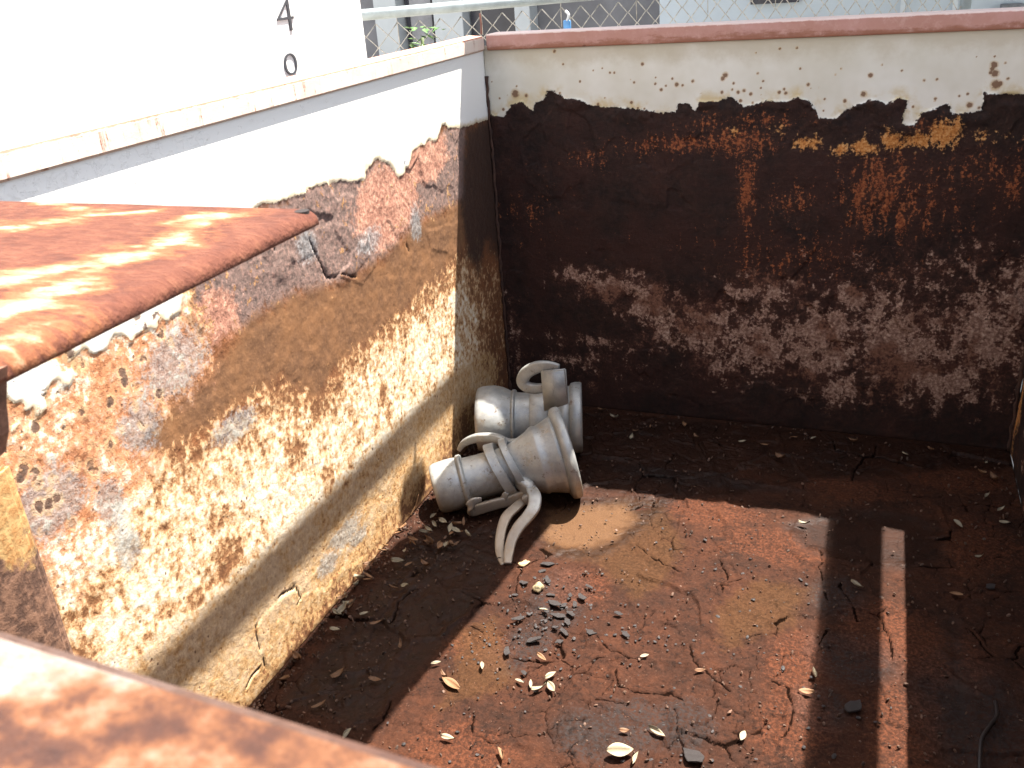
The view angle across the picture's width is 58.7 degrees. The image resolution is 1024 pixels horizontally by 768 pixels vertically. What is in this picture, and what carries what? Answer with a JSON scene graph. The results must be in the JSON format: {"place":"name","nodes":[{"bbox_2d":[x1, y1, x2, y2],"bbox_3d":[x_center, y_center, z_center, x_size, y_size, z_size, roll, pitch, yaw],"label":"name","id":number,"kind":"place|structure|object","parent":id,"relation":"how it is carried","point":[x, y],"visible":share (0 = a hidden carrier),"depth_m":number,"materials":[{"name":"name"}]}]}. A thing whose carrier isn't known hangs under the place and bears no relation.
{"place":"outdoors","nodes":[
{"label":"outdoors","id":0,"kind":"place"},
{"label":"ground","id":1,"kind":"structure","parent":0,"visible":0},
{"bbox_2d":[0,0,366,141],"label":"white storage tank","id":2,"kind":"object","parent":1,"relation":"on","point":[65,63],"visible":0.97,"depth_m":1.47,"materials":[{"name":"paint"}]},
{"bbox_2d":[404,26,444,47],"bbox_3d":[-0.232,-0.621,2.980,0.145,1.034,0.177,-15,27,-22],"label":"leafy plant","id":3,"kind":"object","parent":1,"relation":"on","point":[422,37],"visible":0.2,"depth_m":2.78,"materials":[{"name":"green plant"}]},
{"bbox_2d":[0,7,1023,767],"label":"rusty bin","id":4,"kind":"object","parent":1,"relation":"on","point":[260,343],"visible":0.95,"depth_m":1.68,"materials":[{"name":"metal"}]},
{"bbox_2d":[278,675,289,679],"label":"dry leaf","id":5,"kind":"object","parent":4,"relation":"on","point":[284,677],"visible":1,"depth_m":1.52,"materials":[{"name":"brown plant"}]},
{"bbox_2d":[292,650,300,658],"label":"dry leaf","id":6,"kind":"object","parent":4,"relation":"on","point":[296,655],"visible":1,"depth_m":1.56,"materials":[{"name":"brown plant"}]},
{"bbox_2d":[311,699,325,707],"bbox_3d":[-0.308,0.511,1.456,0.027,0.007,0.006,-22,33,-28],"label":"dry leaf","id":7,"kind":"object","parent":4,"relation":"on","point":[318,704],"visible":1,"depth_m":1.46,"materials":[{"name":"brown plant"}]},
{"bbox_2d":[330,626,341,630],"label":"dry leaf","id":8,"kind":"object","parent":4,"relation":"on","point":[333,628],"visible":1,"depth_m":1.62,"materials":[{"name":"beige plant"}]},
{"bbox_2d":[330,668,343,677],"bbox_3d":[-0.289,0.480,1.513,0.027,0.014,0.012,-30,36,-27],"label":"dry leaf","id":9,"kind":"object","parent":4,"relation":"on","point":[337,673],"visible":1,"depth_m":1.52,"materials":[{"name":"beige plant"}]},
{"bbox_2d":[336,601,346,613],"bbox_3d":[-0.310,0.408,1.664,0.011,0.016,0.029,31,60,16],"label":"dry leaf","id":10,"kind":"object","parent":4,"relation":"on","point":[341,608],"visible":1,"depth_m":1.67,"materials":[{"name":"beige plant"}]},
{"bbox_2d":[342,728,350,737],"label":"dry leaf","id":11,"kind":"object","parent":4,"relation":"on","point":[345,733],"visible":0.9,"depth_m":1.40,"materials":[{"name":"beige plant"}]},
{"bbox_2d":[353,574,363,577],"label":"dry leaf","id":12,"kind":"object","parent":4,"relation":"on","point":[357,575],"visible":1,"depth_m":1.75,"materials":[{"name":"beige plant"}]},
{"bbox_2d":[368,676,380,680],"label":"dry leaf","id":13,"kind":"object","parent":4,"relation":"on","point":[373,678],"visible":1,"depth_m":1.50,"materials":[{"name":"beige plant"}]},
{"bbox_2d":[369,618,383,623],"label":"dry leaf","id":14,"kind":"object","parent":4,"relation":"on","point":[376,622],"visible":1,"depth_m":1.63,"materials":[{"name":"brown plant"}]},
{"bbox_2d":[391,557,405,562],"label":"dry leaf","id":15,"kind":"object","parent":4,"relation":"on","point":[396,559],"visible":1,"depth_m":1.79,"materials":[{"name":"beige plant"}]},
{"bbox_2d":[410,495,418,514],"bbox_3d":[-0.208,0.259,1.953,0.026,0.043,0.004,-17,28,-26],"label":"twig","id":16,"kind":"object","parent":4,"relation":"on","point":[415,506],"visible":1,"depth_m":1.95,"materials":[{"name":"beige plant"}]},
{"bbox_2d":[421,559,429,565],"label":"dry leaf","id":17,"kind":"object","parent":4,"relation":"on","point":[424,563],"visible":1,"depth_m":1.78,"materials":[{"name":"brown plant"}]},
{"bbox_2d":[425,535,432,543],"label":"dry leaf","id":18,"kind":"object","parent":4,"relation":"on","point":[429,538],"visible":1,"depth_m":1.85,"materials":[{"name":"brown plant"}]},
{"bbox_2d":[437,540,442,547],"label":"dry leaf","id":19,"kind":"object","parent":4,"relation":"on","point":[439,544],"visible":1,"depth_m":1.83,"materials":[{"name":"brown plant"}]},
{"bbox_2d":[439,517,446,522],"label":"dry leaf","id":20,"kind":"object","parent":4,"relation":"on","point":[443,520],"visible":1,"depth_m":1.91,"materials":[{"name":"beige plant"}]},
{"bbox_2d":[441,733,454,739],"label":"dry leaf","id":21,"kind":"object","parent":4,"relation":"on","point":[446,736],"visible":1,"depth_m":1.38,"materials":[{"name":"beige plant"}]},
{"bbox_2d":[448,522,451,531],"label":"dry leaf","id":22,"kind":"object","parent":4,"relation":"on","point":[449,527],"visible":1,"depth_m":1.88,"materials":[{"name":"beige plant"}]},
{"bbox_2d":[442,677,459,688],"bbox_3d":[-0.098,0.485,1.476,0.040,0.008,0.014,20,45,37],"label":"dry leaf","id":23,"kind":"object","parent":4,"relation":"on","point":[451,682],"visible":1,"depth_m":1.48,"materials":[{"name":"beige plant"}]},
{"bbox_2d":[452,526,460,531],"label":"dry leaf","id":24,"kind":"object","parent":4,"relation":"on","point":[455,529],"visible":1,"depth_m":1.89,"materials":[{"name":"beige plant"}]},
{"bbox_2d":[452,521,461,524],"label":"dry leaf","id":25,"kind":"object","parent":4,"relation":"on","point":[457,522],"visible":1,"depth_m":1.90,"materials":[{"name":"plant"}]},
{"bbox_2d":[479,13,481,33],"bbox_3d":[-0.072,-0.829,2.099,0.005,0.045,0.005,6,26,21],"label":"wire stub","id":26,"kind":"object","parent":4,"relation":"attached to","point":[480,23],"visible":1,"depth_m":2.10,"materials":[{"name":"brown metal"}]},
{"bbox_2d":[498,747,503,759],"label":"dry leaf","id":27,"kind":"object","parent":4,"relation":"on","point":[500,752],"visible":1,"depth_m":1.34,"materials":[{"name":"beige plant"}]},
{"bbox_2d":[429,407,582,564],"bbox_3d":[-0.013,0.215,1.905,0.324,0.258,0.357,-4,25,0],"label":"pipe coupling","id":28,"kind":"object","parent":4,"relation":"on","point":[526,467],"visible":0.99,"depth_m":1.90,"materials":[{"name":"metal"}]},
{"bbox_2d":[503,646,509,654],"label":"rust chip","id":29,"kind":"object","parent":4,"relation":"on","point":[506,651],"visible":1,"depth_m":1.54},
{"bbox_2d":[511,615,523,619],"bbox_3d":[0.011,0.416,1.617,0.023,0.005,0.011,-16,27,-25],"label":"rust chip","id":30,"kind":"object","parent":4,"relation":"on","point":[520,617],"visible":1,"depth_m":1.62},
{"bbox_2d":[518,560,529,566],"bbox_3d":[0.024,0.348,1.765,0.026,0.010,0.014,-20,29,-31],"label":"pale lump","id":31,"kind":"object","parent":4,"relation":"on","point":[524,563],"visible":1,"depth_m":1.76,"materials":[{"name":"beige stone"}]},
{"bbox_2d":[474,360,582,452],"bbox_3d":[0.038,0.043,2.114,0.248,0.261,0.186,-2,25,5],"label":"pipe coupling","id":32,"kind":"object","parent":4,"relation":"on","point":[509,414],"visible":0.76,"depth_m":2.07,"materials":[{"name":"metal"}]},
{"bbox_2d":[526,636,540,642],"bbox_3d":[0.038,0.438,1.565,0.027,0.004,0.018,-17,10,6],"label":"rust chip","id":33,"kind":"object","parent":4,"relation":"on","point":[531,639],"visible":1,"depth_m":1.56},
{"bbox_2d":[532,582,543,592],"bbox_3d":[0.048,0.377,1.688,0.021,0.017,0.023,17,32,38],"label":"pale lump","id":34,"kind":"object","parent":4,"relation":"on","point":[537,587],"visible":1,"depth_m":1.68,"materials":[{"name":"stone"}]},
{"bbox_2d":[531,682,545,689],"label":"dry leaf","id":35,"kind":"object","parent":4,"relation":"on","point":[536,687],"visible":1,"depth_m":1.45,"materials":[{"name":"beige plant"}]},
{"bbox_2d":[537,652,545,659],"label":"dry leaf","id":36,"kind":"object","parent":4,"relation":"on","point":[540,655],"visible":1,"depth_m":1.52,"materials":[{"name":"beige plant"}]},
{"bbox_2d":[540,562,554,565],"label":"rust chip","id":37,"kind":"object","parent":4,"relation":"on","point":[547,563],"visible":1,"depth_m":1.76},
{"bbox_2d":[545,575,550,583],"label":"rust chip","id":38,"kind":"object","parent":4,"relation":"on","point":[547,580],"visible":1,"depth_m":1.71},
{"bbox_2d":[545,671,555,678],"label":"dry leaf","id":39,"kind":"object","parent":4,"relation":"on","point":[548,674],"visible":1,"depth_m":1.48,"materials":[{"name":"beige plant"}]},
{"bbox_2d":[547,681,554,690],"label":"dry leaf","id":40,"kind":"object","parent":4,"relation":"on","point":[550,685],"visible":1,"depth_m":1.46,"materials":[{"name":"beige plant"}]},
{"bbox_2d":[548,600,561,605],"bbox_3d":[0.077,0.396,1.650,0.017,0.003,0.032,-13,15,-41],"label":"rust chip","id":41,"kind":"object","parent":4,"relation":"on","point":[554,602],"visible":1,"depth_m":1.65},
{"bbox_2d":[551,613,564,617],"bbox_3d":[0.082,0.411,1.617,0.026,0.006,0.013,-3,25,3],"label":"rust chip","id":42,"kind":"object","parent":4,"relation":"on","point":[558,615],"visible":1,"depth_m":1.62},
{"bbox_2d":[559,627,567,635],"bbox_3d":[0.090,0.428,1.578,0.010,0.002,0.020,-10,31,-32],"label":"rust chip","id":43,"kind":"object","parent":4,"relation":"on","point":[563,631],"visible":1,"depth_m":1.58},
{"bbox_2d":[564,618,570,625],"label":"rust chip","id":44,"kind":"object","parent":4,"relation":"on","point":[567,621],"visible":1,"depth_m":1.60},
{"bbox_2d":[566,611,574,616],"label":"rust chip","id":45,"kind":"object","parent":4,"relation":"on","point":[571,613],"visible":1,"depth_m":1.62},
{"bbox_2d":[578,593,586,599],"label":"rust chip","id":46,"kind":"object","parent":4,"relation":"on","point":[582,596],"visible":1,"depth_m":1.66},
{"bbox_2d":[586,629,596,634],"bbox_3d":[0.136,0.427,1.571,0.012,0.004,0.022,-17,27,-25],"label":"rust chip","id":47,"kind":"object","parent":4,"relation":"on","point":[590,632],"visible":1,"depth_m":1.57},
{"bbox_2d":[607,742,632,755],"bbox_3d":[0.156,0.533,1.324,0.040,0.014,0.021,1,44,-9],"label":"dry leaf","id":48,"kind":"object","parent":4,"relation":"on","point":[618,749],"visible":1,"depth_m":1.33,"materials":[{"name":"beige plant"}]},
{"bbox_2d":[619,728,629,731],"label":"dry leaf","id":49,"kind":"object","parent":4,"relation":"on","point":[623,729],"visible":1,"depth_m":1.36,"materials":[{"name":"brown plant"}]},
{"bbox_2d":[621,631,629,636],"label":"rust chip","id":50,"kind":"object","parent":4,"relation":"on","point":[625,633],"visible":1,"depth_m":1.56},
{"bbox_2d":[632,752,637,763],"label":"dry leaf","id":51,"kind":"object","parent":4,"relation":"on","point":[634,757],"visible":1,"depth_m":1.32,"materials":[{"name":"beige plant"}]},
{"bbox_2d":[250,410,1023,767],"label":"rust crumbs","id":52,"kind":"object","parent":4,"relation":"on","point":[264,694],"visible":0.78,"depth_m":1.63,"materials":[{"name":"brown metal"}]},
{"bbox_2d":[387,495,922,766],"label":"scale crumbs","id":53,"kind":"object","parent":4,"relation":"on","point":[654,641],"visible":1,"depth_m":1.55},
{"bbox_2d":[648,725,664,735],"bbox_3d":[0.215,0.517,1.359,0.030,0.005,0.010,20,63,42],"label":"dry leaf","id":54,"kind":"object","parent":4,"relation":"on","point":[655,730],"visible":1,"depth_m":1.36,"materials":[{"name":"beige plant"}]},
{"bbox_2d":[683,748,703,762],"bbox_3d":[0.261,0.536,1.313,0.032,0.006,0.023,4,26,17],"label":"rust chip","id":55,"kind":"object","parent":4,"relation":"on","point":[693,756],"visible":1,"depth_m":1.31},
{"bbox_2d":[694,668,704,671],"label":"dry leaf","id":56,"kind":"object","parent":4,"relation":"on","point":[699,669],"visible":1,"depth_m":1.47,"materials":[{"name":"beige plant"}]},
{"bbox_2d":[740,730,745,739],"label":"dry leaf","id":57,"kind":"object","parent":4,"relation":"on","point":[742,735],"visible":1,"depth_m":1.34,"materials":[{"name":"beige plant"}]},
{"bbox_2d":[775,452,785,458],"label":"dry leaf","id":58,"kind":"object","parent":4,"relation":"on","point":[779,455],"visible":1,"depth_m":2.06,"materials":[{"name":"brown plant"}]},
{"bbox_2d":[798,688,813,693],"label":"dry leaf","id":59,"kind":"object","parent":4,"relation":"on","point":[806,690],"visible":1,"depth_m":1.41,"materials":[{"name":"beige plant"}]},
{"bbox_2d":[812,667,817,676],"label":"dry leaf","id":60,"kind":"object","parent":4,"relation":"on","point":[814,671],"visible":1,"depth_m":1.45,"materials":[{"name":"beige plant"}]},
{"bbox_2d":[845,700,861,712],"bbox_3d":[0.516,0.487,1.379,0.031,0.005,0.021,-8,25,-9],"label":"rust chip","id":61,"kind":"object","parent":4,"relation":"on","point":[853,706],"visible":1,"depth_m":1.38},
{"bbox_2d":[851,579,862,586],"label":"dry leaf","id":62,"kind":"object","parent":4,"relation":"on","point":[856,583],"visible":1,"depth_m":1.64,"materials":[{"name":"beige plant"}]},
{"bbox_2d":[949,591,962,594],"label":"dry leaf","id":63,"kind":"object","parent":4,"relation":"on","point":[956,593],"visible":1,"depth_m":1.60,"materials":[{"name":"brown plant"}]},
{"bbox_2d":[953,519,961,526],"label":"dry leaf","id":64,"kind":"object","parent":4,"relation":"on","point":[958,522],"visible":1,"depth_m":1.79,"materials":[{"name":"beige plant"}]},
{"bbox_2d":[977,700,998,767],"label":"piece of wire","id":65,"kind":"object","parent":4,"relation":"on","point":[987,729],"visible":1,"depth_m":1.31,"materials":[{"name":"black metal"}]},
{"bbox_2d":[986,584,995,589],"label":"rust chip","id":66,"kind":"object","parent":4,"relation":"on","point":[990,586],"visible":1,"depth_m":1.61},
{"bbox_2d":[990,471,998,479],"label":"dry leaf","id":67,"kind":"object","parent":4,"relation":"on","point":[993,476],"visible":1,"depth_m":1.92,"materials":[{"name":"brown plant"}]},
{"bbox_2d":[361,0,971,57],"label":"chain link fence","id":68,"kind":"object","parent":1,"relation":"on","point":[396,12],"visible":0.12,"depth_m":3.36,"materials":[{"name":"metal"}]},
{"bbox_2d":[563,10,570,28],"bbox_3d":[0.165,-1.091,2.735,0.024,0.059,0.009,6,26,21],"label":"plastic tag","id":69,"kind":"object","parent":68,"relation":"hanging from","point":[567,23],"visible":0.91,"depth_m":2.73,"materials":[{"name":"blue plastic"}]},
{"bbox_2d":[360,0,1023,58],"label":"outbuilding","id":70,"kind":"structure","parent":1,"relation":"on","point":[377,35],"depth_m":5.15,"materials":[{"name":"white paint"}]},
{"bbox_2d":[404,0,435,48],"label":"window","id":71,"kind":"structure","parent":70,"relation":"in","point":[428,20],"depth_m":5.50,"materials":[{"name":"grey glass"}]},
{"bbox_2d":[471,7,515,45],"bbox_3d":[-0.119,-2.480,5.205,0.303,1.900,0.037,6,26,21],"label":"window","id":72,"kind":"structure","parent":70,"relation":"in","point":[502,24],"depth_m":5.35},
{"bbox_2d":[750,0,798,4],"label":"window","id":73,"kind":"structure","parent":70,"relation":"in","point":[754,1],"depth_m":4.69,"materials":[{"name":"grey glass"}]}
]}

